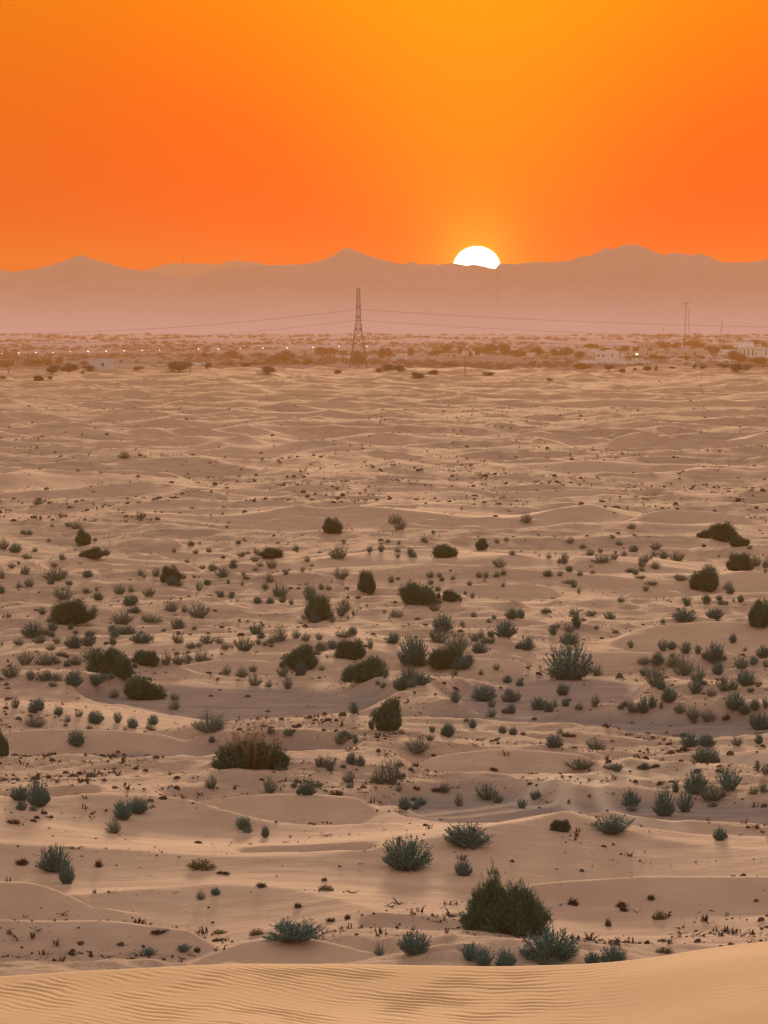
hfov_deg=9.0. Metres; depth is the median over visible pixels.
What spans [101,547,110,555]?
grey shrub
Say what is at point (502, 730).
leafy shrub
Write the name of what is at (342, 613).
grey shrub
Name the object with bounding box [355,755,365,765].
leafy shrub
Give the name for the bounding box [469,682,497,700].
leafy shrub
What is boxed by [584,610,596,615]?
grey shrub
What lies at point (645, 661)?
grey shrub
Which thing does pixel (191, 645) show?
grey shrub
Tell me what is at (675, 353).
farm building
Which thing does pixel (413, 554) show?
leafy shrub
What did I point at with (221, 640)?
grey shrub
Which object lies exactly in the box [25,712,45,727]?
grey shrub
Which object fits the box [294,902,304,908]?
dry tuft
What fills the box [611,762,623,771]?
grey shrub
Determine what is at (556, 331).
power line
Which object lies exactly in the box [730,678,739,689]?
grey shrub
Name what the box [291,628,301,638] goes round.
grey shrub
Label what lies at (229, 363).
tree
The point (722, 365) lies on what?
tree
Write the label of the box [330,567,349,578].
grey shrub
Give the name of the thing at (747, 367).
tree
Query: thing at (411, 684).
grey shrub
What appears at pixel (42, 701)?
leafy shrub
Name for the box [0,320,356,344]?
power line
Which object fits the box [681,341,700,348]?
tree
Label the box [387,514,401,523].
grey shrub
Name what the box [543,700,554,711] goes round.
leafy shrub
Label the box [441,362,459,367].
tree
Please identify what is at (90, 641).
leafy shrub
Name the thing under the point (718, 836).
leafy shrub
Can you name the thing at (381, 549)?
grey shrub
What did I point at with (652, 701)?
leafy shrub
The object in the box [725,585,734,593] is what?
leafy shrub
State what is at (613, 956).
leafy shrub
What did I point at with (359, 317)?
electricity pylon
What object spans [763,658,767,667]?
grey shrub
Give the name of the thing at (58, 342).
village hut
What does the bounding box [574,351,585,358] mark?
tree
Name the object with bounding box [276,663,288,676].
grey shrub
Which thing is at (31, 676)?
grey shrub
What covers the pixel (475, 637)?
grey shrub
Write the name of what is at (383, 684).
grey shrub
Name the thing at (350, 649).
broom bush
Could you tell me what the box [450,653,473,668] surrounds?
leafy shrub
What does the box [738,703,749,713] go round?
leafy shrub
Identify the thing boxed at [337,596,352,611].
grey shrub
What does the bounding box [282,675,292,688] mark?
grey shrub
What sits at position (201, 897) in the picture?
grey shrub
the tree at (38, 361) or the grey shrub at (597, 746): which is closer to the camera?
the grey shrub at (597, 746)
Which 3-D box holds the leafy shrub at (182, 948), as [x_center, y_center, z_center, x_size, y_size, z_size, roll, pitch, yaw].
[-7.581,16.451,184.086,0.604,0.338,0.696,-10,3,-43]
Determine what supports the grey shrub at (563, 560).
on the ground
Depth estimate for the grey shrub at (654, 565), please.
452.52 m
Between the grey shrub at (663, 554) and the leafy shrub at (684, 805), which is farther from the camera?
the grey shrub at (663, 554)
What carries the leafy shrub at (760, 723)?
on the ground
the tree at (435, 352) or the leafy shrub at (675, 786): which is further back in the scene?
the tree at (435, 352)
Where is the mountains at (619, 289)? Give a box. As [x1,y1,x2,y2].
[0,244,767,333]
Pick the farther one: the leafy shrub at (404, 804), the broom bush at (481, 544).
the broom bush at (481, 544)
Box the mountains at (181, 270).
[146,261,262,277]
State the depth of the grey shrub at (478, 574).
434.98 m
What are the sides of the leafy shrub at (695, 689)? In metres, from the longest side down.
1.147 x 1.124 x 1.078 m
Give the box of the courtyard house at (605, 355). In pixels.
[596,350,618,360]
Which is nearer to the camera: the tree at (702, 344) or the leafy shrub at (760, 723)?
the leafy shrub at (760, 723)
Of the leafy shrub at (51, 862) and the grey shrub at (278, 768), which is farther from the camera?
the grey shrub at (278, 768)
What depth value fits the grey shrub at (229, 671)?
327.20 m
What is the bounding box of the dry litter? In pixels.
[0,373,767,961]
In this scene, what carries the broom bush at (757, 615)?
on the ground
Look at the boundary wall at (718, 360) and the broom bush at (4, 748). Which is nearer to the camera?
the broom bush at (4, 748)
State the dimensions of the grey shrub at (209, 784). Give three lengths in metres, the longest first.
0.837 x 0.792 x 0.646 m
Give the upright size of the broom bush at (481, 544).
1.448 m
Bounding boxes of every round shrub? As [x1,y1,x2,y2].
[190,707,229,732]
[246,671,262,685]
[393,518,408,528]
[589,553,613,562]
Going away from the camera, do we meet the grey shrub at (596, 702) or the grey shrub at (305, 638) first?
the grey shrub at (596, 702)
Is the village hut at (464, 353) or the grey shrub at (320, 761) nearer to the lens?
the grey shrub at (320, 761)
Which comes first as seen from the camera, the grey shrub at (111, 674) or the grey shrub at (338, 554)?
the grey shrub at (111, 674)
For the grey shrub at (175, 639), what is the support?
on the ground
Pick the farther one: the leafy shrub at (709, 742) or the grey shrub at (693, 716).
the grey shrub at (693, 716)
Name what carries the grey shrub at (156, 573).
on the ground
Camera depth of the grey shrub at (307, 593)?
404.57 m
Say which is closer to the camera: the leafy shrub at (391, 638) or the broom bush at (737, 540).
the leafy shrub at (391, 638)
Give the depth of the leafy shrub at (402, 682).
304.69 m
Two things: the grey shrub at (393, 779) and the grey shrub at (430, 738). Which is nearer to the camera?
the grey shrub at (393, 779)
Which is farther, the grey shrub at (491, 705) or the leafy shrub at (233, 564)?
the leafy shrub at (233, 564)
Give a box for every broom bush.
[0,726,8,755]
[33,376,43,380]
[47,596,97,624]
[74,527,92,544]
[78,546,105,558]
[84,646,130,674]
[111,654,133,679]
[121,674,167,699]
[131,648,160,665]
[160,565,181,582]
[208,720,292,769]
[256,547,283,557]
[279,642,319,669]
[304,591,335,621]
[321,516,342,533]
[333,637,365,659]
[343,653,389,683]
[356,569,375,594]
[368,695,402,730]
[396,578,438,605]
[428,643,466,669]
[432,543,459,557]
[441,589,462,601]
[457,859,556,936]
[474,537,487,549]
[550,818,570,831]
[688,563,719,591]
[697,530,709,538]
[708,521,740,540]
[725,552,754,570]
[728,535,751,546]
[747,599,767,627]
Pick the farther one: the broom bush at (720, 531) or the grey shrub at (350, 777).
the broom bush at (720, 531)
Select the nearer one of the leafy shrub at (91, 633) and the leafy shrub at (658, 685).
the leafy shrub at (658, 685)
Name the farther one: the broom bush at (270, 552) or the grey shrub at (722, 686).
the broom bush at (270, 552)
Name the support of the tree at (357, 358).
on the ground
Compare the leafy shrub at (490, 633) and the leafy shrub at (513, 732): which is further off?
the leafy shrub at (490, 633)
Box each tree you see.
[0,359,15,367]
[29,358,43,364]
[43,359,52,365]
[45,364,61,373]
[55,357,63,363]
[59,363,78,372]
[80,361,87,365]
[81,365,94,369]
[132,366,143,370]
[168,360,193,371]
[199,352,213,356]
[223,350,237,357]
[225,360,233,365]
[260,366,275,373]
[263,357,274,363]
[272,354,279,363]
[273,349,295,362]
[291,359,299,364]
[302,359,313,363]
[313,347,328,354]
[326,348,337,353]
[352,350,364,364]
[377,348,385,358]
[381,364,393,369]
[385,348,392,357]
[389,365,406,371]
[407,348,413,355]
[411,372,425,377]
[425,370,438,374]
[426,349,445,355]
[440,344,453,350]
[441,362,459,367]
[471,348,483,355]
[480,347,489,353]
[482,372,495,374]
[485,343,497,353]
[498,343,509,354]
[505,350,526,356]
[526,347,543,354]
[549,348,559,355]
[559,347,574,356]
[573,362,592,369]
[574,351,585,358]
[584,344,599,348]
[604,365,614,369]
[616,345,629,351]
[624,355,649,358]
[649,354,667,358]
[656,341,670,348]
[670,342,681,348]
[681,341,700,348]
[698,342,705,347]
[704,345,721,354]
[717,363,729,367]
[720,345,736,348]
[728,350,748,362]
[729,364,742,371]
[743,365,751,369]
[747,356,766,363]
[750,339,760,344]
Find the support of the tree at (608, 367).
on the ground
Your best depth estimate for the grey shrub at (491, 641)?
351.40 m
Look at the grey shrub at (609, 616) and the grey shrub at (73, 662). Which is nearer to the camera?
the grey shrub at (73, 662)
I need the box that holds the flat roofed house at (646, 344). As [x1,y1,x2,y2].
[637,341,657,347]
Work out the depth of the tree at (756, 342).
4319.85 m
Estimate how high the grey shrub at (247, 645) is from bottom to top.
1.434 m
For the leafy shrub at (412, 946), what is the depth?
176.10 m
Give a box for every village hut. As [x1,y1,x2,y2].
[50,341,62,343]
[299,349,308,353]
[379,342,389,344]
[391,357,406,360]
[396,354,407,356]
[410,345,420,348]
[441,353,460,356]
[462,351,474,355]
[670,358,684,360]
[696,359,709,361]
[718,350,728,354]
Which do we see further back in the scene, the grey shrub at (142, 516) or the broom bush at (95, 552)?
the grey shrub at (142, 516)
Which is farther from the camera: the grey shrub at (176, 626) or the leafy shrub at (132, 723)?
the grey shrub at (176, 626)
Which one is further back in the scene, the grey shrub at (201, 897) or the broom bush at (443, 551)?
the broom bush at (443, 551)
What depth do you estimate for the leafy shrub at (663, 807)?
237.55 m
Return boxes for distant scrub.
[0,332,767,369]
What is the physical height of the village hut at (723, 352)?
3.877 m
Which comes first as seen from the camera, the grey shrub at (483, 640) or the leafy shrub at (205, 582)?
the grey shrub at (483, 640)
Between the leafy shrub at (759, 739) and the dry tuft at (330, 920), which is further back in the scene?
the leafy shrub at (759, 739)
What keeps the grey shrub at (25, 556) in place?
on the ground
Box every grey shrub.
[0,536,8,548]
[0,568,4,578]
[0,662,20,677]
[6,562,15,567]
[10,696,19,707]
[13,637,24,644]
[17,649,34,664]
[20,565,29,573]
[21,553,31,558]
[23,577,34,586]
[25,671,35,679]
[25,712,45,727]
[28,804,38,810]
[31,633,48,643]
[32,498,42,503]
[33,651,57,664]
[35,671,53,680]
[37,607,47,613]
[42,567,69,579]
[42,626,52,634]
[45,644,55,649]
[46,613,52,621]
[49,681,57,686]
[52,636,61,643]
[52,671,62,680]
[53,584,77,599]
[54,650,65,655]
[58,551,65,559]
[62,715,71,722]
[67,653,83,664]
[70,520,80,528]
[74,708,83,716]
[80,645,101,658]
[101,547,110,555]
[104,816,121,833]
[107,672,115,677]
[108,688,118,697]
[109,610,136,623]
[113,584,126,593]
[118,450,130,457]
[135,512,145,517]
[138,613,162,622]
[141,588,156,596]
[152,567,160,575]
[160,650,171,664]
[165,600,178,611]
[167,698,180,709]
[169,692,179,699]
[170,617,185,629]
[171,630,184,643]
[171,652,185,664]
[183,650,192,663]
[185,641,196,647]
[187,600,210,617]
[193,648,212,661]
[196,580,203,590]
[196,888,205,899]
[199,633,215,643]
[204,773,216,788]
[214,566,230,577]
[214,635,223,643]
[221,643,230,648]
[221,664,231,674]
[233,631,254,650]
[237,666,248,676]
[241,826,252,832]
[248,665,257,671]
[250,556,259,561]
[261,583,269,588]
[262,776,277,792]
[264,679,272,686]
[265,573,274,581]
[265,633,275,643]
[266,558,276,568]
[269,581,289,596]
[271,626,287,641]
[274,764,283,770]
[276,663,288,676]
[277,594,286,602]
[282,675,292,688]
[282,726,291,734]
[283,728,293,735]
[289,780,297,787]
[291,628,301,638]
[301,632,310,640]
[303,580,315,599]
[312,781,323,787]
[313,641,327,651]
[313,646,322,654]
[314,754,324,766]
[315,633,322,639]
[322,753,336,767]
[327,546,348,558]
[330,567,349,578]
[332,731,349,744]
[334,629,354,637]
[335,730,346,737]
[336,607,346,615]
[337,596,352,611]
[341,771,354,781]
[371,763,386,783]
[373,942,384,955]
[377,542,384,551]
[379,681,386,687]
[380,756,400,784]
[382,666,387,677]
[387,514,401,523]
[388,574,394,582]
[389,608,404,617]
[394,760,403,766]
[401,663,419,678]
[403,734,430,753]
[407,678,417,687]
[416,655,428,665]
[425,733,433,740]
[426,571,434,577]
[428,602,440,610]
[428,626,448,642]
[437,782,451,792]
[438,628,471,652]
[453,791,464,805]
[469,632,479,640]
[474,781,498,799]
[475,571,482,577]
[477,629,484,638]
[479,637,487,643]
[484,634,495,643]
[485,707,497,716]
[487,697,496,706]
[491,559,506,566]
[491,793,503,802]
[500,692,508,701]
[512,691,521,700]
[519,511,532,522]
[529,788,540,799]
[534,956,564,964]
[559,551,569,563]
[559,579,578,583]
[561,624,576,631]
[564,757,595,769]
[576,701,582,709]
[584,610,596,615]
[585,549,594,555]
[586,736,607,749]
[591,693,600,705]
[592,662,602,675]
[600,762,618,769]
[603,610,615,618]
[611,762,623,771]
[616,595,624,601]
[617,702,623,709]
[625,698,640,712]
[625,803,638,811]
[627,523,635,528]
[628,640,633,647]
[632,567,639,574]
[636,655,649,664]
[638,555,650,561]
[638,560,645,566]
[639,667,650,675]
[643,579,658,584]
[644,662,665,685]
[649,543,662,549]
[649,560,660,568]
[657,550,669,558]
[664,650,679,667]
[669,551,684,561]
[672,573,688,580]
[672,651,695,675]
[673,703,685,712]
[686,704,701,719]
[688,664,706,680]
[694,778,728,800]
[700,710,716,721]
[706,688,717,695]
[707,800,718,806]
[716,675,735,690]
[723,581,733,588]
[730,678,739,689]
[731,736,743,745]
[734,654,749,668]
[746,785,758,793]
[750,553,761,565]
[758,777,767,792]
[760,762,767,774]
[761,555,767,567]
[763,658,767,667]
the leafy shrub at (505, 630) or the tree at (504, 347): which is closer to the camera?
the leafy shrub at (505, 630)
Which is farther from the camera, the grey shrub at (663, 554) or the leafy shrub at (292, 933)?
the grey shrub at (663, 554)
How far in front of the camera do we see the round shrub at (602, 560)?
453.38 m
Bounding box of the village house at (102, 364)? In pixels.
[89,359,113,370]
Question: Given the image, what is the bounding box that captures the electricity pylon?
[349,288,366,368]
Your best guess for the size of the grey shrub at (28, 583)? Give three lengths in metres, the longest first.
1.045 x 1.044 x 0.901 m
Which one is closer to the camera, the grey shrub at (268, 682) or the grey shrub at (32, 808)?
the grey shrub at (32, 808)
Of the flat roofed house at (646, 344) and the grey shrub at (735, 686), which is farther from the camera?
the flat roofed house at (646, 344)
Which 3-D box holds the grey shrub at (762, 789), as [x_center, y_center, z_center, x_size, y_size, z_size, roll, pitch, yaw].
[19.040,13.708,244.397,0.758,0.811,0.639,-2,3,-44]
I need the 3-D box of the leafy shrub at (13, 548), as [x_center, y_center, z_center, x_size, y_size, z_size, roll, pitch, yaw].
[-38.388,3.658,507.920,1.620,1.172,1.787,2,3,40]
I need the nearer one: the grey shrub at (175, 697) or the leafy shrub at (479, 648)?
the grey shrub at (175, 697)
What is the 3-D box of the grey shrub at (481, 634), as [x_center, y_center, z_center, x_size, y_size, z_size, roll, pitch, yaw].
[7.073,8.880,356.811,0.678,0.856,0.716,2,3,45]
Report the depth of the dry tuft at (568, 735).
273.71 m
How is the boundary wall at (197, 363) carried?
on the ground
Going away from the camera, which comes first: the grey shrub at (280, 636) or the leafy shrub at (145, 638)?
the grey shrub at (280, 636)
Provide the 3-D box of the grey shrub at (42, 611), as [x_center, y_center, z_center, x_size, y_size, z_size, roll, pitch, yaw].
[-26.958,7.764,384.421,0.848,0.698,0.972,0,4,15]
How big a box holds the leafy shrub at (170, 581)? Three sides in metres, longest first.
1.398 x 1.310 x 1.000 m
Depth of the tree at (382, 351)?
3393.81 m
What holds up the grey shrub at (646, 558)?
on the ground
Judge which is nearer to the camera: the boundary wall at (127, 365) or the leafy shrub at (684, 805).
the leafy shrub at (684, 805)
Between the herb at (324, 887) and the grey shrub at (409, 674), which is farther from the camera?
the grey shrub at (409, 674)
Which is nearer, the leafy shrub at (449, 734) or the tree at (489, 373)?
the leafy shrub at (449, 734)
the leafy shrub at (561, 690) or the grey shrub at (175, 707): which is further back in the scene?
the leafy shrub at (561, 690)
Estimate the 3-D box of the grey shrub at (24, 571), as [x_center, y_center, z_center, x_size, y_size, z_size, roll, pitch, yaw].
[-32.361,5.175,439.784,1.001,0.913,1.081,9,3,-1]
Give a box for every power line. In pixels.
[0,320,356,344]
[26,309,356,333]
[28,332,356,355]
[38,332,357,355]
[358,332,742,349]
[360,309,753,326]
[360,332,750,349]
[361,320,742,337]
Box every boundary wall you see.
[114,364,167,366]
[192,362,205,364]
[210,361,263,363]
[579,360,591,363]
[591,361,650,363]
[711,359,736,361]
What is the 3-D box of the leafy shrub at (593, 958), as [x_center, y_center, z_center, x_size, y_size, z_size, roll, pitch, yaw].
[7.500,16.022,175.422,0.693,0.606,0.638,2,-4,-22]
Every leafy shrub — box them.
[9,542,22,551]
[9,784,30,800]
[14,799,26,809]
[20,621,45,636]
[25,775,50,806]
[27,698,39,712]
[33,696,43,705]
[34,844,72,872]
[36,701,44,710]
[47,578,54,583]
[48,622,57,630]
[53,705,63,714]
[57,861,74,883]
[63,633,84,647]
[63,659,71,666]
[63,669,83,686]
[66,726,86,746]
[67,623,73,629]
[80,634,95,645]
[82,569,92,576]
[84,630,95,635]
[87,710,103,723]
[88,671,104,685]
[92,592,104,600]
[99,673,107,680]
[107,625,120,632]
[108,636,116,644]
[109,631,119,636]
[112,798,132,819]
[113,711,122,722]
[115,626,137,634]
[120,593,138,604]
[125,796,149,813]
[126,716,138,727]
[127,607,142,612]
[128,632,155,642]
[140,947,157,955]
[147,714,158,724]
[166,575,177,584]
[176,943,192,951]
[203,579,211,584]
[208,735,215,741]
[210,888,220,894]
[216,590,224,596]
[228,561,237,567]
[234,816,252,829]
[249,624,263,634]
[253,596,262,602]
[256,631,265,637]
[260,823,269,837]
[261,916,325,942]
[266,596,274,603]
[294,661,307,674]
[297,776,316,794]
[309,612,320,622]
[326,765,334,770]
[327,639,338,648]
[340,667,346,681]
[345,751,356,764]
[348,624,357,634]
[348,701,358,713]
[352,733,357,743]
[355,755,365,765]
[381,833,433,870]
[385,632,399,642]
[392,673,410,691]
[396,633,429,666]
[396,926,431,954]
[397,795,411,809]
[408,551,417,556]
[411,672,431,684]
[411,803,420,808]
[413,796,426,805]
[432,612,454,631]
[440,722,454,736]
[442,821,494,847]
[443,722,455,735]
[449,689,462,702]
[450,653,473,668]
[454,857,472,875]
[459,941,483,960]
[468,718,476,727]
[469,641,488,652]
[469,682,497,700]
[471,946,495,965]
[486,630,494,636]
[493,620,517,636]
[494,945,516,965]
[498,725,506,733]
[502,674,512,682]
[504,607,518,618]
[504,688,513,695]
[505,692,518,702]
[506,702,516,713]
[508,726,517,734]
[515,679,524,685]
[517,609,524,618]
[517,798,527,807]
[517,924,582,961]
[518,636,535,649]
[529,696,546,709]
[540,640,594,679]
[542,570,552,576]
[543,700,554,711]
[545,733,564,747]
[547,625,557,634]
[555,682,570,694]
[559,631,579,644]
[561,698,569,705]
[566,564,573,571]
[572,607,581,628]
[583,949,599,963]
[589,814,634,834]
[598,943,626,962]
[621,788,641,806]
[628,545,639,551]
[637,694,648,712]
[639,762,649,769]
[648,694,656,707]
[650,651,664,664]
[650,787,675,815]
[655,680,667,689]
[658,638,668,650]
[660,685,677,702]
[667,641,677,649]
[670,607,697,621]
[672,781,679,792]
[674,792,694,811]
[679,641,692,653]
[679,732,698,746]
[682,769,710,793]
[686,677,704,693]
[690,744,718,762]
[694,645,702,653]
[697,735,717,746]
[699,732,712,740]
[702,593,710,601]
[703,640,725,662]
[706,607,724,618]
[710,660,724,674]
[712,827,726,840]
[715,767,742,790]
[724,689,745,709]
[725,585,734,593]
[729,633,736,642]
[735,670,757,685]
[737,594,743,601]
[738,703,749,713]
[748,710,767,729]
[749,655,758,664]
[750,697,760,709]
[753,734,762,743]
[754,760,760,769]
[755,644,767,657]
[762,697,767,708]
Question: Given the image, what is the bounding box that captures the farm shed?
[705,344,733,348]
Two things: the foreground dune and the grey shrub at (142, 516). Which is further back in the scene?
the grey shrub at (142, 516)
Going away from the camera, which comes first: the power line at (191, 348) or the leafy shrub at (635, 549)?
the leafy shrub at (635, 549)
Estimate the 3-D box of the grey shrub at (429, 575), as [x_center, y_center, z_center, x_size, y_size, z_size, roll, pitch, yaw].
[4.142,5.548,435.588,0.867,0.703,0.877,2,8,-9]
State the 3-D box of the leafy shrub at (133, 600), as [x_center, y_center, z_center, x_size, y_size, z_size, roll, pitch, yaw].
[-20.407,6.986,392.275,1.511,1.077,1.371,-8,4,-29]
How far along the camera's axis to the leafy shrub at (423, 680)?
305.07 m
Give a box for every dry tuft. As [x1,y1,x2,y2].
[5,818,20,823]
[14,856,28,864]
[95,857,102,867]
[150,928,168,934]
[194,944,200,951]
[215,871,229,874]
[254,883,266,887]
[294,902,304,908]
[326,916,335,921]
[330,790,343,795]
[431,788,448,791]
[561,730,576,736]
[565,896,578,905]
[605,917,612,926]
[615,901,628,907]
[619,904,630,911]
[647,893,654,899]
[721,714,729,720]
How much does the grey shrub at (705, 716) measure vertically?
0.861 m
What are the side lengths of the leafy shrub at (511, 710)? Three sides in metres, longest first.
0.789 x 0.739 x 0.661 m
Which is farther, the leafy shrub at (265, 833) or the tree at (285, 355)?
the tree at (285, 355)
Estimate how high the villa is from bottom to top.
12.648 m
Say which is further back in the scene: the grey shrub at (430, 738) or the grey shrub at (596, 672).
the grey shrub at (596, 672)
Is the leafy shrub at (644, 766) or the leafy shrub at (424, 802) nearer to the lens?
the leafy shrub at (424, 802)
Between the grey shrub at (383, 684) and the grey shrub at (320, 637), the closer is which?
the grey shrub at (383, 684)
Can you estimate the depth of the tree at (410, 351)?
3568.32 m
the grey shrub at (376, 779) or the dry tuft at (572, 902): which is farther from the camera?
the grey shrub at (376, 779)
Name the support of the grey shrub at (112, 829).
on the ground
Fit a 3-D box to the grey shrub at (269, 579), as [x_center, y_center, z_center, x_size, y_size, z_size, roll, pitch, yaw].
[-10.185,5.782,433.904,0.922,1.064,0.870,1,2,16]
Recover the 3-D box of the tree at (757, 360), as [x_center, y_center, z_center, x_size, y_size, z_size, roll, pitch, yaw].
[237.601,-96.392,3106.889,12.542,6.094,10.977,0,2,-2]
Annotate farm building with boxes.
[620,348,706,356]
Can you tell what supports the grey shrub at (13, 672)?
on the ground
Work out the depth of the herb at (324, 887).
200.85 m
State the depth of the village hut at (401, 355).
3433.71 m
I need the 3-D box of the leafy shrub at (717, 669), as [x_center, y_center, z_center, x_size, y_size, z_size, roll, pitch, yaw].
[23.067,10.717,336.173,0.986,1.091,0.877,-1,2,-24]
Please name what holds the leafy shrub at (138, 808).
on the ground
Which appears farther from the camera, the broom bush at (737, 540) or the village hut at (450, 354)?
the village hut at (450, 354)
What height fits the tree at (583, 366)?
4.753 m
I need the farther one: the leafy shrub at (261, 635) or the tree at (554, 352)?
the tree at (554, 352)
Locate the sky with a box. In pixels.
[0,0,767,271]
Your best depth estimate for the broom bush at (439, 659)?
331.49 m
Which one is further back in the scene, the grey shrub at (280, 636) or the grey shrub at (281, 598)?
the grey shrub at (281, 598)
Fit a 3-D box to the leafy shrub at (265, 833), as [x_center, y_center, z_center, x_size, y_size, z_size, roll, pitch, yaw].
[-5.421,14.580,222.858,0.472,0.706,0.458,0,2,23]
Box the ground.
[0,334,767,975]
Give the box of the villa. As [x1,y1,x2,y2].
[738,342,767,358]
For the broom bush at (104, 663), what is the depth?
320.61 m
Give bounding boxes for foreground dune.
[0,941,767,1023]
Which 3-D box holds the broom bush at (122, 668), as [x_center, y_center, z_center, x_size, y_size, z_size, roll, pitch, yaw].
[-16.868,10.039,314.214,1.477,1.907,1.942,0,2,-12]
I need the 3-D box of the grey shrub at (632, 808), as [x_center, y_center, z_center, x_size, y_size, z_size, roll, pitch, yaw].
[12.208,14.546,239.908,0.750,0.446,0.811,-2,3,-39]
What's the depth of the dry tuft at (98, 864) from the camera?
208.90 m
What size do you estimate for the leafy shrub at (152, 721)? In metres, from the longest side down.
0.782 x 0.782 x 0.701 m
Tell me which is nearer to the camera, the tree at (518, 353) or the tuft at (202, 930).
the tuft at (202, 930)
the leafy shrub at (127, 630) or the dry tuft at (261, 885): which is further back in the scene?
the leafy shrub at (127, 630)
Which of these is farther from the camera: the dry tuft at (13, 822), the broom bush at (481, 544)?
the broom bush at (481, 544)
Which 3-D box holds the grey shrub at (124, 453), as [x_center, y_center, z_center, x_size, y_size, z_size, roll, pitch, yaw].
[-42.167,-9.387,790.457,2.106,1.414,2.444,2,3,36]
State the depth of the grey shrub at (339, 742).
267.70 m
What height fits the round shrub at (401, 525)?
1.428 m
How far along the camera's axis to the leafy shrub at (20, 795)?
226.58 m
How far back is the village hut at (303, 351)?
3713.55 m
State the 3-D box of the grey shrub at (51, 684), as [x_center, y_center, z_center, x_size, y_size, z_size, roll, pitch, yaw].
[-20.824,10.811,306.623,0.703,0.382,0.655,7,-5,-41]
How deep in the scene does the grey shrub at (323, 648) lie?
340.28 m
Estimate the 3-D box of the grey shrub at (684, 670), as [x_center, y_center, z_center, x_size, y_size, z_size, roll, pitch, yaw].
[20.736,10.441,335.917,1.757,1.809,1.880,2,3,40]
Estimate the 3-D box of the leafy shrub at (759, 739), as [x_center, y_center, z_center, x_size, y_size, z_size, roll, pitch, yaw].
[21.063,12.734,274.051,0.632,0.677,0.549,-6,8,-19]
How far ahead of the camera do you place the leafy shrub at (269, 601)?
402.05 m
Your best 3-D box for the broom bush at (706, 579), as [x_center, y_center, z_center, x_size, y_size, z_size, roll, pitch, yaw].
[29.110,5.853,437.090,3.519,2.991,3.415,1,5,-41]
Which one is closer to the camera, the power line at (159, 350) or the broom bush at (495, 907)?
the broom bush at (495, 907)
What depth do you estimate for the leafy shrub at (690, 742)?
273.62 m
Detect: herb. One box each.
[185,858,218,870]
[212,929,226,933]
[249,928,264,935]
[319,884,334,890]
[651,910,666,919]
[655,947,672,953]
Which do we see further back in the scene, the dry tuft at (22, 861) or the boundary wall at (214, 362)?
the boundary wall at (214, 362)
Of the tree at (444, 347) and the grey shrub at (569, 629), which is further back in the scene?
the tree at (444, 347)
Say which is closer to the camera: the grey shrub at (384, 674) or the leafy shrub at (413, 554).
the grey shrub at (384, 674)
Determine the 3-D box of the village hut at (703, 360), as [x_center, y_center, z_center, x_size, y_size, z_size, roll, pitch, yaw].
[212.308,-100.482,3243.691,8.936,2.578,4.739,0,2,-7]
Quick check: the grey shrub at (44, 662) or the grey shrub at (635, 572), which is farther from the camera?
the grey shrub at (635, 572)
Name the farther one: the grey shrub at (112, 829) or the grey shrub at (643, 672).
the grey shrub at (643, 672)
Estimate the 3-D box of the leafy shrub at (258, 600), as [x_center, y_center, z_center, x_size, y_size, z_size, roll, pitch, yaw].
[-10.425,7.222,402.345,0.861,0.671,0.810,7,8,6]
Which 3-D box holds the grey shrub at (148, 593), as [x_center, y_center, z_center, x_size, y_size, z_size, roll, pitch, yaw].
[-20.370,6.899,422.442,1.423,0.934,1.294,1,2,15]
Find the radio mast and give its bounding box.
[683,302,688,349]
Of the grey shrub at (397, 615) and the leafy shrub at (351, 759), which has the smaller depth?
the leafy shrub at (351, 759)
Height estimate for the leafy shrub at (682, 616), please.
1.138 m
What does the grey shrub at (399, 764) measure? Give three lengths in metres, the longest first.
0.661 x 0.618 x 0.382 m
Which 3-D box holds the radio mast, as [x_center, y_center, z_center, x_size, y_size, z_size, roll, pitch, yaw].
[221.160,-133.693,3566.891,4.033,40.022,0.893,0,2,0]
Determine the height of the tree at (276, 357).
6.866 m
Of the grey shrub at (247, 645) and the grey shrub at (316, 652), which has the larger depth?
the grey shrub at (247, 645)
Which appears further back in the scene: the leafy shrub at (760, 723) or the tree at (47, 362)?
the tree at (47, 362)
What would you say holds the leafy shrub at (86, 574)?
on the ground
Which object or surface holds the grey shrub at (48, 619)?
on the ground
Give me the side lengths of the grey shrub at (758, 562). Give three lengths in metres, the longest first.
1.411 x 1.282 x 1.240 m
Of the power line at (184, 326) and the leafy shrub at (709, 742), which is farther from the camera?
the power line at (184, 326)
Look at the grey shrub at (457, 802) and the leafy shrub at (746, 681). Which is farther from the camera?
the leafy shrub at (746, 681)
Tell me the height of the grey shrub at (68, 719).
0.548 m
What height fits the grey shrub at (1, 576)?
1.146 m
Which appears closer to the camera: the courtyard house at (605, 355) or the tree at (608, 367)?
the tree at (608, 367)
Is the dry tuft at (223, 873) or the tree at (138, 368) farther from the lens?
the tree at (138, 368)
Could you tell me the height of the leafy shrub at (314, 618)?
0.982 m
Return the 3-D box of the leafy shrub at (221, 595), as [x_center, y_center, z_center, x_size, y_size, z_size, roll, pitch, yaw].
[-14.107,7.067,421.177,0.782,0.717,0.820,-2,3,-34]
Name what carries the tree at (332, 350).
on the ground
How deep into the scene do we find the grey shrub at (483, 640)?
351.37 m
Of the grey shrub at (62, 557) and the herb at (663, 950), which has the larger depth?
the grey shrub at (62, 557)
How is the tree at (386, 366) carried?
on the ground

